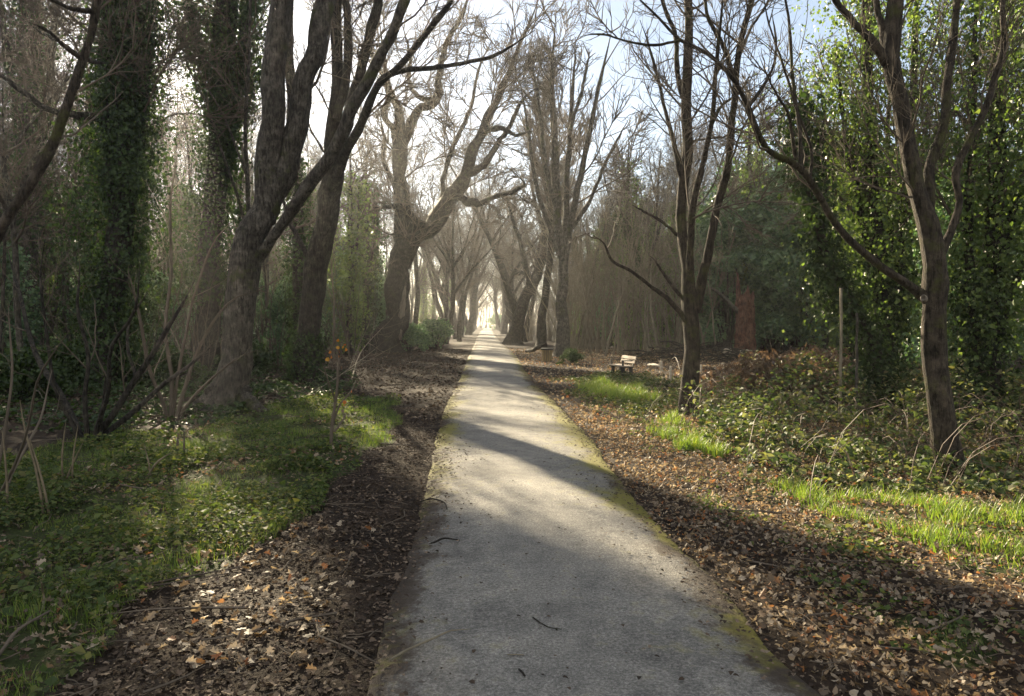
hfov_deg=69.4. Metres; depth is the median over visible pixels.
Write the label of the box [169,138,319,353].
young bare tree
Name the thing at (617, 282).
young bare tree
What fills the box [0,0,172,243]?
leaning tree
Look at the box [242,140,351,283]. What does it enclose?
bare tree
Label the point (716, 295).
young bare tree
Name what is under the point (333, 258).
ivy clad tree
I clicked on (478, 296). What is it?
bare tree
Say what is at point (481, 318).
woodland
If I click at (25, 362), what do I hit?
bush
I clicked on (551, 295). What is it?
bare shrub
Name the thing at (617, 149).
ivy clad tree
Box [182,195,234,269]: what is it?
bare tree
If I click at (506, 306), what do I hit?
bare tree
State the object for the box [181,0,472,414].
twin stemmed tree
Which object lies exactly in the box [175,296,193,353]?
bare shrub
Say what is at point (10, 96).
bare tree
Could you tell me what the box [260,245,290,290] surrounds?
evergreen bush
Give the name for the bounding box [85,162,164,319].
ivy clad tree
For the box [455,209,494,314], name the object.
bare tree
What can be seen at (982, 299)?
ivy clad tree
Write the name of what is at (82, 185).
bare tree
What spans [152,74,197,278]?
bare tree
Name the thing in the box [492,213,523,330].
bare tree
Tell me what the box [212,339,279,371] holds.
bush
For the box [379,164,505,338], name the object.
bare tree
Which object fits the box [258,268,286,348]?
bare shrub
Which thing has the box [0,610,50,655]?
fallen branch
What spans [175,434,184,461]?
dry stalk clump
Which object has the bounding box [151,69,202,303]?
bare tree
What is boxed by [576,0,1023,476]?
forked tree
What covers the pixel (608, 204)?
ivy clad tree
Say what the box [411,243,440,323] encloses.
ivy clad tree
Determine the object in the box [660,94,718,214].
bare tree
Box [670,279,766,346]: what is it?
evergreen bush
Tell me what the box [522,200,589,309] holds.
young bare tree
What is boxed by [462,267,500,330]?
bare tree
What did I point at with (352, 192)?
ivy clad tree
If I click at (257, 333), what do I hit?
bare shrub
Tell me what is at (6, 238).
bare tree
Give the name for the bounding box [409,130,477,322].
bare tree
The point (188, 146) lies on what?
bare tree
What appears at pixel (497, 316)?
bare tree
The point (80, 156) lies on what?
bare tree
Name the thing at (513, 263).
bare tree
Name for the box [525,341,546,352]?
fallen bough
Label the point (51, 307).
bare shrub
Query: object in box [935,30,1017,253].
bare tree
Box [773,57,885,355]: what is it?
ivy clad tree
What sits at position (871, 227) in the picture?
ivy clad tree
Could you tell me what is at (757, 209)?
evergreen bush
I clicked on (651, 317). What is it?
young bare tree
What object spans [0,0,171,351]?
bare tree
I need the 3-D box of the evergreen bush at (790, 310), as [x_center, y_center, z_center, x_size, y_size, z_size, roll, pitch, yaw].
[18.272,-5.536,39.552,7.430,11.997,7.181,1,2,33]
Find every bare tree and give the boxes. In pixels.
[0,0,102,257]
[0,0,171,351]
[0,1,166,342]
[0,4,96,349]
[0,5,98,195]
[0,49,91,218]
[0,91,101,343]
[6,105,91,280]
[10,69,100,352]
[11,59,166,231]
[15,49,192,283]
[25,209,105,320]
[29,90,202,285]
[42,67,168,277]
[45,27,106,234]
[48,155,91,306]
[50,167,105,287]
[55,93,153,257]
[145,127,179,265]
[146,161,196,297]
[148,117,260,250]
[149,213,169,270]
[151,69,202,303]
[151,146,195,278]
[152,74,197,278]
[155,0,359,378]
[155,67,330,254]
[156,0,299,268]
[158,122,265,295]
[161,84,223,285]
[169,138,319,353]
[177,186,254,288]
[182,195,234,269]
[185,204,291,361]
[189,69,310,346]
[194,126,308,270]
[197,109,317,287]
[227,99,286,340]
[239,119,290,265]
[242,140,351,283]
[276,133,373,275]
[284,224,397,355]
[288,155,346,258]
[303,126,380,282]
[325,243,376,305]
[354,169,394,294]
[362,139,433,318]
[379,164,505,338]
[380,90,440,324]
[380,140,458,281]
[387,198,451,323]
[390,201,477,321]
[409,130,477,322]
[414,118,587,341]
[416,161,522,343]
[420,135,525,341]
[422,196,509,336]
[425,209,494,327]
[436,242,468,329]
[444,158,531,334]
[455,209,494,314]
[456,164,573,337]
[460,258,498,331]
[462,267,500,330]
[478,163,540,333]
[478,262,499,329]
[478,264,501,330]
[478,278,492,327]
[483,236,519,322]
[488,205,537,331]
[490,218,525,326]
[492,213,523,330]
[492,268,515,315]
[495,201,537,321]
[497,234,541,308]
[506,203,553,337]
[514,229,545,307]
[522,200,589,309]
[537,149,623,352]
[539,201,613,350]
[540,262,578,308]
[553,225,597,316]
[554,176,621,349]
[561,212,591,354]
[568,201,625,353]
[570,194,628,351]
[571,154,687,356]
[571,191,625,349]
[573,269,617,346]
[576,190,680,352]
[587,235,676,355]
[593,152,662,269]
[598,216,648,345]
[607,191,672,354]
[610,185,687,354]
[611,206,676,351]
[623,126,722,307]
[632,170,742,356]
[633,189,677,300]
[639,236,680,346]
[650,222,716,354]
[653,126,720,203]
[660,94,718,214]
[667,231,730,353]
[668,180,769,351]
[902,0,1023,170]
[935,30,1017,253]
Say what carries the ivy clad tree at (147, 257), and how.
on the ground at (14, 440)
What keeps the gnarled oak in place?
on the ground at (14, 440)
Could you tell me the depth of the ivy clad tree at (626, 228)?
44.37 m
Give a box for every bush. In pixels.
[0,241,49,360]
[0,345,72,400]
[2,293,37,355]
[6,285,53,348]
[27,339,90,378]
[51,276,78,339]
[72,279,89,344]
[123,343,212,385]
[129,271,195,355]
[178,285,268,348]
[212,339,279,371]
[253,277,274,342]
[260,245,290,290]
[261,276,329,362]
[320,290,344,349]
[326,238,384,336]
[359,283,386,337]
[375,253,385,300]
[400,323,429,351]
[418,317,454,349]
[486,313,501,328]
[556,347,584,364]
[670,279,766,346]
[670,300,712,346]
[672,212,718,348]
[675,182,768,349]
[693,208,776,349]
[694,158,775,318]
[710,181,818,352]
[721,165,793,348]
[742,225,809,350]
[745,140,838,345]
[754,237,852,350]
[757,173,858,352]
[775,136,880,352]
[795,164,907,352]
[805,186,912,355]
[831,143,951,350]
[899,180,978,370]
[900,138,1023,364]
[903,227,981,368]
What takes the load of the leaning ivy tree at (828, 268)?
on the ground at (14, 440)
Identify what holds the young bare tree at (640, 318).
on the ground at (14, 440)
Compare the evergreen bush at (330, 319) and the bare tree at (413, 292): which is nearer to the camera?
the evergreen bush at (330, 319)
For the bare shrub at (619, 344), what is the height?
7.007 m
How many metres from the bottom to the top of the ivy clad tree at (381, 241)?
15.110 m
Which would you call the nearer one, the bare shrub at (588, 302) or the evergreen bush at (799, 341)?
the evergreen bush at (799, 341)
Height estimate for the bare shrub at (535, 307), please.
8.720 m
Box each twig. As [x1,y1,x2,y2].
[388,629,467,660]
[421,498,446,508]
[431,537,459,543]
[532,617,560,630]
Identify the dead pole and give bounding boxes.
[838,288,842,420]
[855,313,858,413]
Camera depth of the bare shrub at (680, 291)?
43.21 m
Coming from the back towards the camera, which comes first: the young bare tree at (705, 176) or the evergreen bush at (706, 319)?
the evergreen bush at (706, 319)
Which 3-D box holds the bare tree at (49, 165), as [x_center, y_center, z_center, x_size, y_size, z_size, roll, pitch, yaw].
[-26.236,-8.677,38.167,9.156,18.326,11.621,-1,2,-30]
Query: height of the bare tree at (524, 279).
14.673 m
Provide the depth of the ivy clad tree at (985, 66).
21.28 m
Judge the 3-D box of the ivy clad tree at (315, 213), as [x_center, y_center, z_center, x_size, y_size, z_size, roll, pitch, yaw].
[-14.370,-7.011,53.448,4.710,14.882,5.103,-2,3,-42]
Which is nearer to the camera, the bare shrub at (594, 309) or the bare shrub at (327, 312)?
the bare shrub at (327, 312)
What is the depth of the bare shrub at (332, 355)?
34.45 m
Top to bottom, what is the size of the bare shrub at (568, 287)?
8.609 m
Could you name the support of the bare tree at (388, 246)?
on the ground at (14, 440)
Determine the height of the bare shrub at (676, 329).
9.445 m
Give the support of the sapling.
on the ground at (14, 440)
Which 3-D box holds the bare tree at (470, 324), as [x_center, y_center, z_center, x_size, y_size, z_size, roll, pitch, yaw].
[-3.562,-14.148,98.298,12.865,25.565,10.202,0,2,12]
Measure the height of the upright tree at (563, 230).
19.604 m
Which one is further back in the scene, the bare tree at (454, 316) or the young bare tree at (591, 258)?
the bare tree at (454, 316)
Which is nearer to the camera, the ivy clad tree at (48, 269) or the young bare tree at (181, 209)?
the young bare tree at (181, 209)
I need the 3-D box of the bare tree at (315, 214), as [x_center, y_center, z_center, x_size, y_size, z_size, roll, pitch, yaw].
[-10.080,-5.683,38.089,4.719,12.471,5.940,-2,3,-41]
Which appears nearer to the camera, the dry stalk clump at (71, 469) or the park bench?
the dry stalk clump at (71, 469)
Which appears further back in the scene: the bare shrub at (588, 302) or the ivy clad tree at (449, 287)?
the ivy clad tree at (449, 287)
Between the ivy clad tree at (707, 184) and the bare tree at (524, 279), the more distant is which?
the bare tree at (524, 279)
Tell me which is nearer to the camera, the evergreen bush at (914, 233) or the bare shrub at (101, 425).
the bare shrub at (101, 425)
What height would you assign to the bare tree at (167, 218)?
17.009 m
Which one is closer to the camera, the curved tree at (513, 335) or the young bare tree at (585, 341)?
the young bare tree at (585, 341)
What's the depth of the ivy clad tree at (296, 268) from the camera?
24.17 m
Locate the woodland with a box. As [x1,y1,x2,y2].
[387,270,1017,329]
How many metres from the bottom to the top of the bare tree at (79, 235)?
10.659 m
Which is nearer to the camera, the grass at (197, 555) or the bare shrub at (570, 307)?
the grass at (197, 555)
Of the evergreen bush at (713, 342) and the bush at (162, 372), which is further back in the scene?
the evergreen bush at (713, 342)
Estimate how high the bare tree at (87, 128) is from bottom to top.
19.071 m
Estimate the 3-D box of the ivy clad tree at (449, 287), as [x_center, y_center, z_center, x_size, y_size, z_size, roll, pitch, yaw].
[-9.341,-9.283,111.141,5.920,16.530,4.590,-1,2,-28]
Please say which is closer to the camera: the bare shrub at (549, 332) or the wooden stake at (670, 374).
the wooden stake at (670, 374)
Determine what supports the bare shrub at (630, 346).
on the ground at (14, 440)
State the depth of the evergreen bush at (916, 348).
19.71 m
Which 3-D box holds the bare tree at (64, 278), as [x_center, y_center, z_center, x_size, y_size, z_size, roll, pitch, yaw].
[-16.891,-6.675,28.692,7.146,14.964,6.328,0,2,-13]
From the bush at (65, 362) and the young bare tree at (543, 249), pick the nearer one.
the bush at (65, 362)
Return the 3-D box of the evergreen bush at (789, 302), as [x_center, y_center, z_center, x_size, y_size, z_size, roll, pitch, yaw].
[16.667,-5.651,40.618,7.472,12.064,7.221,0,2,-4]
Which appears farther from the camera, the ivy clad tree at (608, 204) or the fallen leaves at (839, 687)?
the ivy clad tree at (608, 204)
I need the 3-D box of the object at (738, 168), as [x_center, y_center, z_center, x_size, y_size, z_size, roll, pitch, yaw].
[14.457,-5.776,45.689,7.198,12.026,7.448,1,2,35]
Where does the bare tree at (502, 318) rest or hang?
on the ground at (14, 440)
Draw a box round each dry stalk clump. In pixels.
[2,401,49,514]
[61,422,83,482]
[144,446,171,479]
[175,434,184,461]
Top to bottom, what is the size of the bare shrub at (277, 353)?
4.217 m
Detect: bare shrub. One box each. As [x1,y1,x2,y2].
[0,227,236,440]
[0,282,81,500]
[1,286,21,353]
[22,266,82,352]
[104,113,281,417]
[129,259,222,377]
[134,287,192,354]
[145,233,233,370]
[175,280,196,353]
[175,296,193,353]
[253,254,285,347]
[257,255,326,368]
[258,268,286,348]
[261,268,282,352]
[321,281,336,343]
[322,273,368,350]
[323,252,375,359]
[323,286,363,356]
[402,302,427,348]
[409,273,443,321]
[427,290,464,347]
[487,269,540,340]
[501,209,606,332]
[509,212,608,350]
[514,285,555,340]
[521,179,647,349]
[529,277,542,333]
[530,258,577,331]
[531,299,538,333]
[538,271,580,334]
[539,274,556,336]
[540,201,650,349]
[541,250,613,346]
[552,261,580,325]
[567,250,603,337]
[579,179,671,353]
[580,265,635,347]
[587,227,649,354]
[596,195,678,352]
[606,262,675,354]
[632,194,723,353]
[632,275,678,344]
[636,228,682,346]
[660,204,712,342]
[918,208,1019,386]
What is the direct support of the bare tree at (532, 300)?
on the ground at (14, 440)
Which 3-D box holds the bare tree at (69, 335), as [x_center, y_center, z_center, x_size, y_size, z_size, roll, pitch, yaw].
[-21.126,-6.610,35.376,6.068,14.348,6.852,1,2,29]
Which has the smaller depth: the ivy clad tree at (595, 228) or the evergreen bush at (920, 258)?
the evergreen bush at (920, 258)
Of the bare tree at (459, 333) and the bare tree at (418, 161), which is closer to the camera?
the bare tree at (418, 161)
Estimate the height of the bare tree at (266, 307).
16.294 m
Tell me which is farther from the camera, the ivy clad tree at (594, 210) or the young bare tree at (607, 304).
the ivy clad tree at (594, 210)
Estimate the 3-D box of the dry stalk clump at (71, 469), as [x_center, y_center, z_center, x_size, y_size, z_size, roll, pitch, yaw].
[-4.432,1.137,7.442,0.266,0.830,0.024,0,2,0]
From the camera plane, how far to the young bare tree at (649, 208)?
47.05 m
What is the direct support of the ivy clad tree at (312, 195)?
on the ground at (14, 440)
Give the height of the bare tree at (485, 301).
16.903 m
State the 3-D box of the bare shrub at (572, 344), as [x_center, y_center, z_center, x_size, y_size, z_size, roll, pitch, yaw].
[3.974,-4.189,38.239,7.087,9.307,4.412,0,2,-11]
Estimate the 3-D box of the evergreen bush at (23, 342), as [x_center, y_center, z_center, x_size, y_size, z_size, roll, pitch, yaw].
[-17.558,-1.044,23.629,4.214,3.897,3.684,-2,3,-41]
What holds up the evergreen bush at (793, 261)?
on the ground at (14, 440)
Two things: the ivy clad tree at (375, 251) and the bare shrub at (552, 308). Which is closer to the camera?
the ivy clad tree at (375, 251)
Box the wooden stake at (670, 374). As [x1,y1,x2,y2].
[669,366,671,379]
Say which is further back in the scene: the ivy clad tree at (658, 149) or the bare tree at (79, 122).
the ivy clad tree at (658, 149)
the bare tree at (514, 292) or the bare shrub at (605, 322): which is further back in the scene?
the bare tree at (514, 292)
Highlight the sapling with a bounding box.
[307,308,364,445]
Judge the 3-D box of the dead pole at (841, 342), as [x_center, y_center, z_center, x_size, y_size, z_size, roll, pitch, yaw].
[5.468,0.190,12.314,0.062,2.372,0.055,0,2,0]
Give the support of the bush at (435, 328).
on the ground at (14, 440)
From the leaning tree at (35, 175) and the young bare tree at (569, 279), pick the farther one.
the young bare tree at (569, 279)
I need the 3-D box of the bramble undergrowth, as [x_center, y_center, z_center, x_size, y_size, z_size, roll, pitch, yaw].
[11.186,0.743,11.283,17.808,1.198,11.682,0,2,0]
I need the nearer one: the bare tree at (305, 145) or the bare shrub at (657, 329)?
the bare shrub at (657, 329)
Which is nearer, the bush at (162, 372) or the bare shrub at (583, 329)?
the bush at (162, 372)
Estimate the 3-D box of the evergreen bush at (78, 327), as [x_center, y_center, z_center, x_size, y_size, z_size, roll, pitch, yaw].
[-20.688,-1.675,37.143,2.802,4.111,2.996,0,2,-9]
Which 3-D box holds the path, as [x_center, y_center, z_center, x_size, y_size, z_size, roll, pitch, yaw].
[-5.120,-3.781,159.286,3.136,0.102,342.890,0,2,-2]
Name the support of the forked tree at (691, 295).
on the ground at (14, 440)
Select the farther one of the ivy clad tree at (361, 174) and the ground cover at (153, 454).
the ivy clad tree at (361, 174)
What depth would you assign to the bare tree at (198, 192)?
43.14 m
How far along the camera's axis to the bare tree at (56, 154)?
31.94 m
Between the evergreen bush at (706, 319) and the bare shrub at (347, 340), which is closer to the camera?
the bare shrub at (347, 340)
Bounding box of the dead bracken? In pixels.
[677,342,866,410]
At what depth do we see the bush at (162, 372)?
18.81 m
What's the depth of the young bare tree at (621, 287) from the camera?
35.96 m
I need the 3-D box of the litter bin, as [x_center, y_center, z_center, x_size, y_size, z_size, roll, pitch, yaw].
[1.401,0.301,29.607,0.540,0.620,0.540,-1,2,-17]
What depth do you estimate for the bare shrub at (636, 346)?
40.52 m
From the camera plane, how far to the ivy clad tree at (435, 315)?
117.46 m
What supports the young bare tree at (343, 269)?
on the ground at (14, 440)
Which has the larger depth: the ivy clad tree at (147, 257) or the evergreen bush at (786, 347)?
the evergreen bush at (786, 347)
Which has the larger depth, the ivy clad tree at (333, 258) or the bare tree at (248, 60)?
the ivy clad tree at (333, 258)
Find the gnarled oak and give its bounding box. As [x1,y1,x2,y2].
[297,0,593,353]
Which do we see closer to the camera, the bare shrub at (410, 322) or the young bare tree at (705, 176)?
the young bare tree at (705, 176)
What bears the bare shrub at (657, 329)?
on the ground at (14, 440)
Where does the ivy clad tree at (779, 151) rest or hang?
on the ground at (14, 440)
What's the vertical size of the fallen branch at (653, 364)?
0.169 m
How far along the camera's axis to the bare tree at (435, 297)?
78.57 m
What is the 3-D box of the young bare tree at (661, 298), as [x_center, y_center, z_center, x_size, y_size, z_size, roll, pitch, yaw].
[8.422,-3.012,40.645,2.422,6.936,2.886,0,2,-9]
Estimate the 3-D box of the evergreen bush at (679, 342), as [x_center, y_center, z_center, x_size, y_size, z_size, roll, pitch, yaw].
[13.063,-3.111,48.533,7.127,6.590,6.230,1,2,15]
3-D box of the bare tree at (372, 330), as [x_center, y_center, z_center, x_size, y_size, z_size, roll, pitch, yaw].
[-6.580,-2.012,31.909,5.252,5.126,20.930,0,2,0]
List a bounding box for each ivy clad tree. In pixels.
[0,0,90,352]
[0,0,260,388]
[0,6,62,185]
[39,117,71,347]
[53,119,104,343]
[72,71,183,354]
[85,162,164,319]
[144,0,268,370]
[145,164,201,307]
[150,82,232,293]
[269,213,288,292]
[272,0,322,361]
[280,145,330,275]
[301,148,343,345]
[303,123,389,354]
[307,129,391,279]
[313,202,342,285]
[341,136,391,350]
[361,172,391,296]
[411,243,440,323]
[429,245,444,319]
[436,238,458,312]
[561,149,640,343]
[572,186,612,257]
[580,119,701,348]
[586,183,625,343]
[588,171,606,322]
[589,181,674,343]
[590,104,657,346]
[610,106,724,349]
[631,147,733,345]
[651,113,754,345]
[675,88,814,196]
[700,67,788,351]
[738,0,1022,403]
[738,74,839,346]
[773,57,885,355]
[851,0,1023,414]
[898,47,1006,363]
[938,1,1023,150]
[946,0,1023,409]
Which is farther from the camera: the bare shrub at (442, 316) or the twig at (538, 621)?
the bare shrub at (442, 316)
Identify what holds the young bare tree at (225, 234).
on the ground at (14, 440)
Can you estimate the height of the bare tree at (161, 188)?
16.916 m
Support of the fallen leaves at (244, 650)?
on the ground at (14, 440)
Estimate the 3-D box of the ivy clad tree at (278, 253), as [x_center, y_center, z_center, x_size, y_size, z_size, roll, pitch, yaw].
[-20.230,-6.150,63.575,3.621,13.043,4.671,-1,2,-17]
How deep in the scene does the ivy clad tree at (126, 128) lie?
18.47 m
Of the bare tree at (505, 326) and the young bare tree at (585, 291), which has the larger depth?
the bare tree at (505, 326)
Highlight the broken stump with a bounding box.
[711,272,755,358]
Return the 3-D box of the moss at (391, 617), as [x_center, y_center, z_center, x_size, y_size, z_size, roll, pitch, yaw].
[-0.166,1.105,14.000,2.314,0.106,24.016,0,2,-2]
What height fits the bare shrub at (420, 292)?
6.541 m
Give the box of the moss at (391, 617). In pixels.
[358,367,827,695]
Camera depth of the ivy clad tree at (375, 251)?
43.65 m
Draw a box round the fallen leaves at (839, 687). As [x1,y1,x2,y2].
[509,348,1023,695]
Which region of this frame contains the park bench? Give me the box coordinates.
[609,355,636,377]
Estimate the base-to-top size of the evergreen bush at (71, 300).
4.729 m
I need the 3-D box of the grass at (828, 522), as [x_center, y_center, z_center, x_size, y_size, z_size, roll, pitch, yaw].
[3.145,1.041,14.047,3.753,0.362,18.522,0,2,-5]
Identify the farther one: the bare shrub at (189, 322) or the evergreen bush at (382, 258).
the evergreen bush at (382, 258)
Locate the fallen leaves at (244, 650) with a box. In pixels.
[0,348,1023,695]
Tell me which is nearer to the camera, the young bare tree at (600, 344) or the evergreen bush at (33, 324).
the evergreen bush at (33, 324)
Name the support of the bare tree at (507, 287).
on the ground at (14, 440)
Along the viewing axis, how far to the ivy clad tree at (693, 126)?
54.40 m
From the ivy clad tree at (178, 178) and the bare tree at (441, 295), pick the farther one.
the bare tree at (441, 295)
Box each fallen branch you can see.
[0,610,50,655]
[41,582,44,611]
[285,302,401,395]
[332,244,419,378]
[647,363,663,368]
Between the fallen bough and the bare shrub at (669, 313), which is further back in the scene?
the bare shrub at (669, 313)
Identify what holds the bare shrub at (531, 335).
on the ground at (14, 440)
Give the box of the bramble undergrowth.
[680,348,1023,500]
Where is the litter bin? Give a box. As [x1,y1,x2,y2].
[540,348,553,362]
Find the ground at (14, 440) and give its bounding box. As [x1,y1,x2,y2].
[0,326,1023,695]
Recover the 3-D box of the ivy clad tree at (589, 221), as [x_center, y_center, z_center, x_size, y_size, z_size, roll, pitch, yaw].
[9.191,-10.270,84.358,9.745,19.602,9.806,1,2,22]
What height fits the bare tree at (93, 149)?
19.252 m
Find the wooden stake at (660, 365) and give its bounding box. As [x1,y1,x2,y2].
[659,361,662,370]
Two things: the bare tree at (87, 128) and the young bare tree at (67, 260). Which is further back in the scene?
the bare tree at (87, 128)
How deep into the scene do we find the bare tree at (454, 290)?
55.56 m
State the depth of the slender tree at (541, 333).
44.69 m
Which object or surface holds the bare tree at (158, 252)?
on the ground at (14, 440)
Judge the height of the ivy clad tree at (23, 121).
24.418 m
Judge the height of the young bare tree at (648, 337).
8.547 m
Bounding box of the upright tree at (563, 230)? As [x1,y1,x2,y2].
[475,0,674,356]
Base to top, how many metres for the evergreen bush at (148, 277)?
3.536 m
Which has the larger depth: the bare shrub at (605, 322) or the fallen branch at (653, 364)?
the bare shrub at (605, 322)
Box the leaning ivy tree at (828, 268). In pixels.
[735,27,918,416]
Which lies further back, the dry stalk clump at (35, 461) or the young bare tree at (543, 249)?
the young bare tree at (543, 249)
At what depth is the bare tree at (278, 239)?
55.42 m
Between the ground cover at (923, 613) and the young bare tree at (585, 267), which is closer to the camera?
the ground cover at (923, 613)
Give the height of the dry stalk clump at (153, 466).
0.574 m
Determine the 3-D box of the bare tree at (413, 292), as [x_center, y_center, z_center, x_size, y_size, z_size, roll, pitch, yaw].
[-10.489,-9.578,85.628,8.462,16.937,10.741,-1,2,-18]
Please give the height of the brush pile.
1.195 m
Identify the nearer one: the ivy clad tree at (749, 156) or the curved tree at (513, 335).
the ivy clad tree at (749, 156)
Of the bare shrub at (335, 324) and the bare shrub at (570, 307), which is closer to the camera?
the bare shrub at (335, 324)
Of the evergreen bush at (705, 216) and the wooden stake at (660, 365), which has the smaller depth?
the wooden stake at (660, 365)
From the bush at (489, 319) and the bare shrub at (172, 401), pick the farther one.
the bush at (489, 319)
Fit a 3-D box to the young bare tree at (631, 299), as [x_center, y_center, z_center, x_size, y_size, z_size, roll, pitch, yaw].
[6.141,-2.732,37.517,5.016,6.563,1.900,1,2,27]
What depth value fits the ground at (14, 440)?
5.00 m
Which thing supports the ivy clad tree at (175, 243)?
on the ground at (14, 440)
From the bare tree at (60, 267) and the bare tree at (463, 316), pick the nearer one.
the bare tree at (60, 267)
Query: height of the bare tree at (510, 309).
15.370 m
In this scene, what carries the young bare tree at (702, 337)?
on the ground at (14, 440)
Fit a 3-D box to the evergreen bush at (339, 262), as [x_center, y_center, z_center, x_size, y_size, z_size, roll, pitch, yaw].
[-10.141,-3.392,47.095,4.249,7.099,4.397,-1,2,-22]
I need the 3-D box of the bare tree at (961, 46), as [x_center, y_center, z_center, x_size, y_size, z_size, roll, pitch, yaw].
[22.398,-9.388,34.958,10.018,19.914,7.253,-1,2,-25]
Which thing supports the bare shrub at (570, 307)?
on the ground at (14, 440)
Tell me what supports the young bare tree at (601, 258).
on the ground at (14, 440)
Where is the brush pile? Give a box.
[623,341,768,362]
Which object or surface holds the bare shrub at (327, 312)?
on the ground at (14, 440)
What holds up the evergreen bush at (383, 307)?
on the ground at (14, 440)
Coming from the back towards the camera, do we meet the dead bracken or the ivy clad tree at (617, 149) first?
the ivy clad tree at (617, 149)
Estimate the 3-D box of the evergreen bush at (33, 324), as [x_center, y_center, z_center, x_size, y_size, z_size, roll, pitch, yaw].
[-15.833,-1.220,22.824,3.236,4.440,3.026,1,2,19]
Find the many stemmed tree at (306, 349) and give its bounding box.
[244,0,546,382]
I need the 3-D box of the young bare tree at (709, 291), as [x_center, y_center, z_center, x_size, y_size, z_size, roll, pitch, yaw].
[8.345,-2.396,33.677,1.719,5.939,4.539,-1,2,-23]
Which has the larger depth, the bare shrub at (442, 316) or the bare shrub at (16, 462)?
the bare shrub at (442, 316)
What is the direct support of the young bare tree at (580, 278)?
on the ground at (14, 440)
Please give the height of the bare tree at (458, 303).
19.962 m
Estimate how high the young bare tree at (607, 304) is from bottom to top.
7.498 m
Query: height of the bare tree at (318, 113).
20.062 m
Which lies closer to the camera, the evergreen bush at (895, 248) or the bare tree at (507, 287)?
the evergreen bush at (895, 248)
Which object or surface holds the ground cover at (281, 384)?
on the ground at (14, 440)
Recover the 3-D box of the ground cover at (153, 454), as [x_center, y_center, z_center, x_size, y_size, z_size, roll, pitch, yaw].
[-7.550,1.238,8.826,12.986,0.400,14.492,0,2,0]
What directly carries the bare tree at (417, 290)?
on the ground at (14, 440)
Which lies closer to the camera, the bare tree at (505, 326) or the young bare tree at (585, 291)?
the young bare tree at (585, 291)
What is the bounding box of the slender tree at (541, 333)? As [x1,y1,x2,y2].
[507,25,587,349]
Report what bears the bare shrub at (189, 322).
on the ground at (14, 440)
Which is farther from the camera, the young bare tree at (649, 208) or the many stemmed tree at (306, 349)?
the young bare tree at (649, 208)
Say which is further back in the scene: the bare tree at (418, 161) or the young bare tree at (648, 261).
the bare tree at (418, 161)
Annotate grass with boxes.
[0,396,402,695]
[168,373,1023,657]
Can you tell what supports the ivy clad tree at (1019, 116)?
on the ground at (14, 440)
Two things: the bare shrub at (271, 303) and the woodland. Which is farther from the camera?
the woodland
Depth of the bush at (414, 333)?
40.56 m
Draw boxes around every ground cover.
[0,358,360,433]
[0,389,400,695]
[549,373,1023,659]
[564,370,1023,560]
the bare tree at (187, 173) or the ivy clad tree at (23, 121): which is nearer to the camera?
the ivy clad tree at (23, 121)
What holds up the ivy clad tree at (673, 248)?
on the ground at (14, 440)
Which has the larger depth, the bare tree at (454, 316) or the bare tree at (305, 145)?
the bare tree at (454, 316)
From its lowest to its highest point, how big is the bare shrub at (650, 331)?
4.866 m
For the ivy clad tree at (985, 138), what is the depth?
27.93 m
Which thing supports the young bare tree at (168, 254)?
on the ground at (14, 440)
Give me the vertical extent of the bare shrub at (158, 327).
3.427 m
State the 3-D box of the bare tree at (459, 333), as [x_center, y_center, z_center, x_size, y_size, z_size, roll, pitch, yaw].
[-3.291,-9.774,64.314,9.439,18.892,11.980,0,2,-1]
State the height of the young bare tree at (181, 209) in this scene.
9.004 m
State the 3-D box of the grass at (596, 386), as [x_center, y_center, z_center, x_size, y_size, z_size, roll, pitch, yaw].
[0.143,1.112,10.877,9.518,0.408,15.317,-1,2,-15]
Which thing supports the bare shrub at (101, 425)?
on the ground at (14, 440)
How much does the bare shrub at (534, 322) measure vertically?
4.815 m
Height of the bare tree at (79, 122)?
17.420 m
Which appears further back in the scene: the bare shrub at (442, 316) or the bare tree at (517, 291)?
the bare tree at (517, 291)
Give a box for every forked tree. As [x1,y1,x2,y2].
[568,0,831,416]
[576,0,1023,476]
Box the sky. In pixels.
[0,0,1023,325]
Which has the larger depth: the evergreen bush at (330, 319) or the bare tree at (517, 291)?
the bare tree at (517, 291)
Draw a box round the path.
[367,326,820,695]
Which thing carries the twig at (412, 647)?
on the path
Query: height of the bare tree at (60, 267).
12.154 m
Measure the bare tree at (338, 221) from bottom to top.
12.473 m
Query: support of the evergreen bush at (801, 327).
on the ground at (14, 440)
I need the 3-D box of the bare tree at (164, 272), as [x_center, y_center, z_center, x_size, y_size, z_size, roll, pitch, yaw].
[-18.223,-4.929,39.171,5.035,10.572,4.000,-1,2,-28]
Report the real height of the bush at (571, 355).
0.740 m
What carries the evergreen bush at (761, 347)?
on the ground at (14, 440)
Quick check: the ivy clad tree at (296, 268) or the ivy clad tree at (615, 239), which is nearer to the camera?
the ivy clad tree at (296, 268)
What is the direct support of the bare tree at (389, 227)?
on the ground at (14, 440)
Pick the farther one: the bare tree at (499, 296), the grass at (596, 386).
the bare tree at (499, 296)
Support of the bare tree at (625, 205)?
on the ground at (14, 440)
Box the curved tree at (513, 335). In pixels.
[485,106,600,344]

